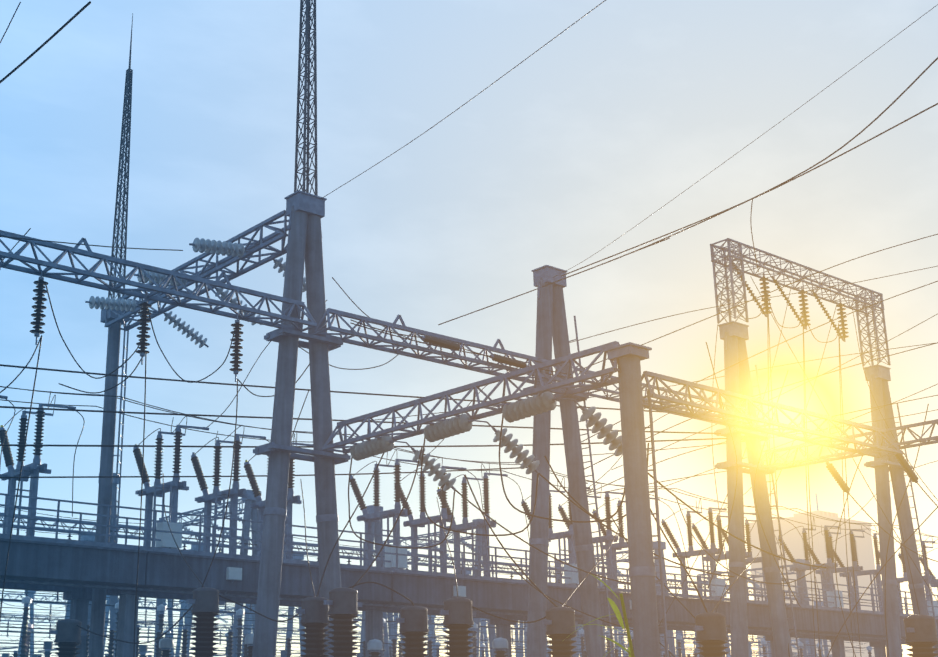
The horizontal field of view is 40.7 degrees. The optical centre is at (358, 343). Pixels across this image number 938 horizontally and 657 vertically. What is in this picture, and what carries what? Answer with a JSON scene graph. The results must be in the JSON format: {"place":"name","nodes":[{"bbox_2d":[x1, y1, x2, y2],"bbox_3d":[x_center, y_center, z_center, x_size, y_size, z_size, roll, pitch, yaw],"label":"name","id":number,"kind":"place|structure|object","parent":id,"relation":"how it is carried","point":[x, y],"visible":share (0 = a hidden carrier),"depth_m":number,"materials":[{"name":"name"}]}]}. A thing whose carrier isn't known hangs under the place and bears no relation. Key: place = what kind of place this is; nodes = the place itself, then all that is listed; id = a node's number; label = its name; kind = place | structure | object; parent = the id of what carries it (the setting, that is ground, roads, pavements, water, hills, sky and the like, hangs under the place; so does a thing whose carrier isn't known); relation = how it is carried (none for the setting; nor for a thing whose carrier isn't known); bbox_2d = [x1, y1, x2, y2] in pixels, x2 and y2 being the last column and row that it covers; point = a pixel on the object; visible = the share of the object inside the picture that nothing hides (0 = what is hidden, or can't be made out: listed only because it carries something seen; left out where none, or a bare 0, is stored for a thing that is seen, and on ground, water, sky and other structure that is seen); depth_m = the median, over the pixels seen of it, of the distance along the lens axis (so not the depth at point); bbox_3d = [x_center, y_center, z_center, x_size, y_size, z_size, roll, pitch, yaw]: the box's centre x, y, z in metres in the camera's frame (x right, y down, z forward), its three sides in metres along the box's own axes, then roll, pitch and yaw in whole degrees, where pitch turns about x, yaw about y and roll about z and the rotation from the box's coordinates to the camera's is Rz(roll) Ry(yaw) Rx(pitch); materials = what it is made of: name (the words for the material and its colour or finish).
{"place":"outdoors","nodes":[
{"label":"outdoors","id":0,"kind":"place"},
{"bbox_2d":[0,0,937,656],"label":"sky","id":1,"kind":"structure","parent":0,"point":[635,102],"materials":[{"name":"blue"}]},
{"bbox_2d":[563,575,634,656],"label":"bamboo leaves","id":2,"kind":"object","parent":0,"point":[630,650],"visible":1,"depth_m":2.46,"materials":[{"name":"green plant"}]},
{"bbox_2d":[749,494,878,656],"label":"building","id":3,"kind":"structure","parent":0,"point":[793,540],"depth_m":377.71,"materials":[{"name":"metal"}]},
{"label":"ground","id":4,"kind":"structure","parent":0,"visible":0},
{"bbox_2d":[49,619,86,656],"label":"current transformer","id":5,"kind":"object","parent":4,"relation":"on","point":[68,633],"visible":1,"depth_m":22.23,"materials":[{"name":"metal"}]},
{"bbox_2d":[0,254,937,656],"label":"cables","id":6,"kind":"object","parent":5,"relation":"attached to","point":[770,366],"visible":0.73,"depth_m":25.23,"materials":[{"name":"metal"}]},
{"bbox_2d":[348,416,826,583],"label":"conductors","id":7,"kind":"object","parent":6,"relation":"attached to","point":[551,484],"visible":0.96,"depth_m":20.30,"materials":[{"name":"metal"}]},
{"bbox_2d":[88,308,129,656],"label":"pole","id":8,"kind":"object","parent":4,"relation":"on","point":[97,621],"visible":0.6,"depth_m":28.55,"materials":[{"name":"concrete"}]},
{"bbox_2d":[108,13,132,299],"bbox_3d":[-5.735,-4.587,30.753,0.302,7.903,0.302,12,-21,-36],"label":"lightning mast","id":9,"kind":"object","parent":8,"relation":"on","point":[126,127],"visible":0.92,"depth_m":30.55,"materials":[{"name":"metal"}]},
{"bbox_2d":[104,210,288,330],"bbox_3d":[-3.449,-1.414,26.748,0.570,0.530,7.385,12,-21,-36],"label":"girder","id":10,"kind":"object","parent":8,"relation":"attached to","point":[252,247],"visible":0.6,"depth_m":25.75,"materials":[{"name":"metal"}]},
{"bbox_2d":[85,238,305,347],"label":"insulator strings","id":11,"kind":"object","parent":10,"relation":"attached to","point":[207,246],"visible":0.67,"depth_m":26.29,"materials":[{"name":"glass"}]},
{"bbox_2d":[159,638,173,656],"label":"post insulator","id":12,"kind":"object","parent":4,"relation":"on","point":[165,645],"visible":1,"depth_m":28.77,"materials":[{"name":"grey ceramic"}]},
{"bbox_2d":[186,587,224,656],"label":"current transformer","id":13,"kind":"object","parent":4,"relation":"on","point":[206,603],"visible":1,"depth_m":20.60,"materials":[{"name":"ceramic"}]},
{"bbox_2d":[244,633,253,656],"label":"post insulator","id":14,"kind":"object","parent":4,"relation":"on","point":[248,641],"visible":0.48,"depth_m":26.70,"materials":[{"name":"metal"}]},
{"bbox_2d":[252,190,350,656],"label":"support tower","id":15,"kind":"structure","parent":4,"relation":"on","point":[305,212],"depth_m":22.49,"materials":[{"name":"concrete"}]},
{"bbox_2d":[294,0,317,195],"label":"lightning mast","id":16,"kind":"object","parent":15,"relation":"on","point":[306,99],"visible":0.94,"depth_m":24.43,"materials":[{"name":"metal"}]},
{"bbox_2d":[314,308,566,384],"bbox_3d":[1.825,0.013,24.876,6.373,0.706,0.525,12,-21,-36],"label":"girder","id":17,"kind":"object","parent":15,"relation":"on","point":[393,326],"visible":0.77,"depth_m":24.33,"materials":[{"name":"metal"}]},
{"bbox_2d":[420,335,527,367],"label":"insulator strings","id":18,"kind":"object","parent":17,"relation":"attached to","point":[457,346],"visible":1,"depth_m":24.37,"materials":[{"name":"ceramic"}]},
{"bbox_2d":[350,320,571,377],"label":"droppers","id":19,"kind":"object","parent":18,"relation":"attached to","point":[432,344],"visible":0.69,"depth_m":23.77,"materials":[{"name":"metal"}]},
{"bbox_2d":[0,0,937,494],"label":"overhead wires","id":20,"kind":"object","parent":15,"relation":"on","point":[472,312],"visible":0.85,"depth_m":24.44,"materials":[{"name":"metal"}]},
{"bbox_2d":[296,597,329,656],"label":"current transformer","id":21,"kind":"object","parent":4,"relation":"on","point":[313,612],"visible":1,"depth_m":19.55,"materials":[{"name":"metal"}]},
{"bbox_2d":[324,587,361,656],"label":"current transformer","id":22,"kind":"object","parent":4,"relation":"on","point":[342,603],"visible":1,"depth_m":19.03,"materials":[{"name":"ceramic"}]},
{"bbox_2d":[367,639,381,656],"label":"post insulator","id":23,"kind":"object","parent":4,"relation":"on","point":[374,646],"visible":1,"depth_m":27.13,"materials":[{"name":"metal"}]},
{"bbox_2d":[0,590,810,656],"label":"bay","id":24,"kind":"object","parent":4,"relation":"on","point":[517,637],"visible":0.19,"depth_m":88.67,"materials":[{"name":"metal"}]},
{"bbox_2d":[0,590,823,656],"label":"bay","id":25,"kind":"object","parent":4,"relation":"on","point":[180,628],"visible":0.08,"depth_m":103.01,"materials":[{"name":"metal"}]},
{"bbox_2d":[396,606,431,656],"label":"current transformer","id":26,"kind":"object","parent":4,"relation":"on","point":[414,621],"visible":1,"depth_m":19.72,"materials":[{"name":"metal"}]},
{"bbox_2d":[0,473,863,656],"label":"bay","id":27,"kind":"object","parent":4,"relation":"on","point":[250,513],"visible":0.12,"depth_m":56.31,"materials":[{"name":"metal"}]},
{"bbox_2d":[0,534,865,656],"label":"bay","id":28,"kind":"object","parent":4,"relation":"on","point":[195,548],"visible":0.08,"depth_m":72.03,"materials":[{"name":"grey metal"}]},
{"bbox_2d":[0,520,908,656],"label":"yard equipment","id":29,"kind":"object","parent":4,"relation":"on","point":[48,645],"visible":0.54,"depth_m":51.93,"materials":[{"name":"metal"}]},
{"bbox_2d":[440,597,475,656],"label":"current transformer","id":30,"kind":"object","parent":4,"relation":"on","point":[458,614],"visible":1,"depth_m":19.09,"materials":[{"name":"metal"}]},
{"bbox_2d":[0,538,937,656],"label":"concrete beam","id":31,"kind":"structure","parent":4,"relation":"on","point":[75,574],"depth_m":29.39,"materials":[{"name":"grey concrete"}]},
{"bbox_2d":[0,403,75,535],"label":"disconnector","id":32,"kind":"object","parent":31,"relation":"on","point":[33,469],"visible":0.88,"depth_m":27.14,"materials":[{"name":"metal"}]},
{"bbox_2d":[133,425,208,548],"bbox_3d":[-4.583,3.689,29.531,1.302,3.370,2.300,12,-21,-36],"label":"disconnector","id":33,"kind":"object","parent":31,"relation":"on","point":[174,486],"visible":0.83,"depth_m":29.08,"materials":[{"name":"metal"}]},
{"bbox_2d":[0,228,937,597],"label":"wires disconnector leads","id":34,"kind":"object","parent":33,"relation":"attached to","point":[424,454],"visible":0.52,"depth_m":34.13,"materials":[{"name":"metal"}]},
{"bbox_2d":[191,434,265,553],"bbox_3d":[-3.350,3.988,30.541,1.302,3.370,2.150,12,-21,-36],"label":"disconnector","id":35,"kind":"object","parent":31,"relation":"on","point":[216,496],"visible":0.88,"depth_m":30.34,"materials":[{"name":"metal"}]},
{"bbox_2d":[244,442,312,558],"bbox_3d":[-2.103,4.263,31.471,1.302,3.370,2.150,12,-21,-36],"label":"disconnector","id":36,"kind":"object","parent":31,"relation":"on","point":[259,504],"visible":0.42,"depth_m":31.31,"materials":[{"name":"metal"}]},
{"bbox_2d":[350,459,417,568],"bbox_3d":[0.643,4.841,33.428,1.302,3.370,2.300,12,-21,-36],"label":"disconnector","id":37,"kind":"object","parent":31,"relation":"on","point":[377,515],"visible":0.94,"depth_m":33.05,"materials":[{"name":"metal"}]},
{"bbox_2d":[400,466,465,572],"bbox_3d":[1.876,5.140,34.438,1.302,3.370,2.150,12,-21,-36],"label":"disconnector","id":38,"kind":"object","parent":31,"relation":"on","point":[414,524],"visible":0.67,"depth_m":34.17,"materials":[{"name":"metal"}]},
{"bbox_2d":[0,493,937,618],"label":"walkway railing","id":39,"kind":"object","parent":31,"relation":"on","point":[30,537],"visible":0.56,"depth_m":30.21,"materials":[{"name":"grey metal"}]},
{"bbox_2d":[437,472,507,576],"bbox_3d":[3.124,5.415,35.368,1.302,3.370,2.150,12,-21,-36],"label":"disconnector","id":40,"kind":"object","parent":31,"relation":"on","point":[465,526],"visible":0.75,"depth_m":35.02,"materials":[{"name":"metal"}]},
{"bbox_2d":[521,486,589,584],"bbox_3d":[5.870,5.993,37.324,1.302,3.370,2.300,12,-21,-36],"label":"disconnector","id":41,"kind":"object","parent":31,"relation":"on","point":[573,576],"visible":0.46,"depth_m":36.60,"materials":[{"name":"metal"}]},
{"bbox_2d":[558,492,622,590],"bbox_3d":[7.103,6.292,38.335,1.302,3.370,2.150,12,-21,-36],"label":"disconnector","id":42,"kind":"object","parent":31,"relation":"on","point":[608,538],"visible":0.48,"depth_m":37.66,"materials":[{"name":"metal"}]},
{"bbox_2d":[592,498,659,591],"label":"disconnector","id":43,"kind":"object","parent":31,"relation":"on","point":[621,544],"visible":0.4,"depth_m":39.38,"materials":[{"name":"metal"}]},
{"bbox_2d":[661,507,726,599],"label":"disconnector","id":44,"kind":"object","parent":31,"relation":"on","point":[713,550],"visible":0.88,"depth_m":40.89,"materials":[{"name":"metal"}]},
{"bbox_2d":[692,513,755,599],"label":"disconnector","id":45,"kind":"object","parent":31,"relation":"on","point":[720,541],"visible":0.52,"depth_m":42.37,"materials":[{"name":"metal"}]},
{"bbox_2d":[721,517,783,600],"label":"disconnector","id":46,"kind":"object","parent":31,"relation":"on","point":[749,549],"visible":0.29,"depth_m":43.25,"materials":[{"name":"metal"}]},
{"bbox_2d":[778,525,843,607],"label":"disconnector","id":47,"kind":"object","parent":31,"relation":"on","point":[829,565],"visible":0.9,"depth_m":44.70,"materials":[{"name":"metal"}]},
{"bbox_2d":[807,529,864,609],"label":"disconnector","id":48,"kind":"object","parent":31,"relation":"on","point":[850,569],"visible":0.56,"depth_m":45.67,"materials":[{"name":"metal"}]},
{"bbox_2d":[833,533,883,611],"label":"disconnector","id":49,"kind":"object","parent":31,"relation":"on","point":[877,583],"visible":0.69,"depth_m":46.51,"materials":[{"name":"metal"}]},
{"bbox_2d":[878,541,937,616],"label":"disconnector","id":50,"kind":"object","parent":31,"relation":"on","point":[904,578],"visible":0.42,"depth_m":48.59,"materials":[{"name":"metal"}]},
{"bbox_2d":[898,546,937,583],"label":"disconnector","id":51,"kind":"object","parent":31,"relation":"on","point":[933,581],"visible":0.08,"depth_m":50.14,"materials":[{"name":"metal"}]},
{"bbox_2d":[919,555,937,590],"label":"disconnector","id":52,"kind":"object","parent":31,"relation":"on","point":[930,573],"visible":0.35,"depth_m":51.52,"materials":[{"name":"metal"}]},
{"bbox_2d":[492,638,507,656],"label":"post insulator","id":53,"kind":"object","parent":4,"relation":"on","point":[500,646],"visible":1,"depth_m":26.55,"materials":[{"name":"metal"}]},
{"bbox_2d":[543,607,577,656],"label":"current transformer","id":54,"kind":"object","parent":4,"relation":"on","point":[559,622],"visible":1,"depth_m":19.06,"materials":[{"name":"metal"}]},
{"bbox_2d":[522,265,614,656],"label":"support tower","id":55,"kind":"structure","parent":4,"relation":"on","point":[551,321],"depth_m":26.35,"materials":[{"name":"concrete"}]},
{"bbox_2d":[563,367,759,428],"bbox_3d":[7.051,1.161,28.774,6.363,0.699,0.510,12,-21,-36],"label":"girder","id":56,"kind":"object","parent":55,"relation":"on","point":[665,390],"visible":0.38,"depth_m":28.71,"materials":[{"name":"metal"}]},
{"bbox_2d":[604,342,668,656],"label":"pole","id":57,"kind":"object","parent":4,"relation":"on","point":[629,356],"visible":0.98,"depth_m":16.82,"materials":[{"name":"concrete"}]},
{"bbox_2d":[322,341,619,453],"bbox_3d":[1.638,0.946,20.103,0.545,0.510,6.854,12,-21,-36],"label":"girder","id":58,"kind":"object","parent":57,"relation":"on","point":[515,395],"visible":0.81,"depth_m":19.62,"materials":[{"name":"metal"}]},
{"bbox_2d":[350,391,622,490],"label":"insulator strings","id":59,"kind":"object","parent":58,"relation":"attached to","point":[534,405],"visible":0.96,"depth_m":19.83,"materials":[{"name":"grey ceramic"}]},
{"bbox_2d":[694,612,728,656],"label":"current transformer","id":60,"kind":"object","parent":4,"relation":"on","point":[710,628],"visible":1,"depth_m":18.40,"materials":[{"name":"metal"}]},
{"bbox_2d":[714,321,799,656],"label":"support tower","id":61,"kind":"structure","parent":4,"relation":"on","point":[734,336],"depth_m":30.28,"materials":[{"name":"concrete"}]},
{"bbox_2d":[641,371,902,457],"bbox_3d":[6.448,1.133,19.390,6.464,0.434,0.450,12,-21,-36],"label":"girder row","id":62,"kind":"object","parent":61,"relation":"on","point":[710,408],"visible":0.96,"depth_m":19.14,"materials":[{"name":"metal"}]},
{"bbox_2d":[711,240,890,365],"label":"lattice tower sections","id":63,"kind":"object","parent":61,"relation":"on","point":[728,300],"depth_m":32.24,"materials":[{"name":"grey metal"}]},
{"bbox_2d":[710,238,884,313],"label":"lattice beam","id":64,"kind":"structure","parent":63,"relation":"on","point":[809,269],"depth_m":34.02,"materials":[{"name":"grey metal"}]},
{"bbox_2d":[732,262,848,341],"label":"insulator strings","id":65,"kind":"object","parent":64,"relation":"hanging from","point":[764,283],"visible":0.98,"depth_m":33.74},
{"bbox_2d":[864,364,937,656],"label":"support tower","id":66,"kind":"structure","parent":4,"relation":"on","point":[878,377],"depth_m":34.27,"materials":[{"name":"concrete"}]},
{"bbox_2d":[757,419,937,471],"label":"beam","id":67,"kind":"structure","parent":66,"relation":"attached to","point":[838,456],"depth_m":28.97,"materials":[{"name":"metal"}]},
{"bbox_2d":[826,454,917,492],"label":"insulators","id":68,"kind":"object","parent":67,"relation":"attached to","point":[904,464],"visible":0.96,"depth_m":28.22,"materials":[{"name":"ceramic"}]},
{"bbox_2d":[848,483,937,561],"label":"portal conductors","id":69,"kind":"object","parent":68,"relation":"attached to","point":[888,533],"visible":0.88,"depth_m":29.87,"materials":[{"name":"metal"}]},
{"bbox_2d":[903,614,937,656],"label":"current transformer","id":70,"kind":"object","parent":4,"relation":"on","point":[921,639],"visible":1,"depth_m":18.80,"materials":[{"name":"metal"}]},
{"bbox_3d":[-6.235,1.461,18.388,2.273,11.215,0.620,12,-21,-36],"label":"a-frame","id":71,"kind":"object","parent":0,"visible":0},
{"bbox_2d":[0,230,316,331],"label":"girder","id":72,"kind":"object","parent":71,"relation":"on","point":[123,281],"visible":0.96,"depth_m":20.88,"materials":[{"name":"metal"}]},
{"bbox_2d":[30,270,243,381],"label":"hanging insulators","id":73,"kind":"object","parent":72,"relation":"hanging from","point":[39,307],"visible":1,"depth_m":20.54,"materials":[{"name":"ceramic"}]}
]}

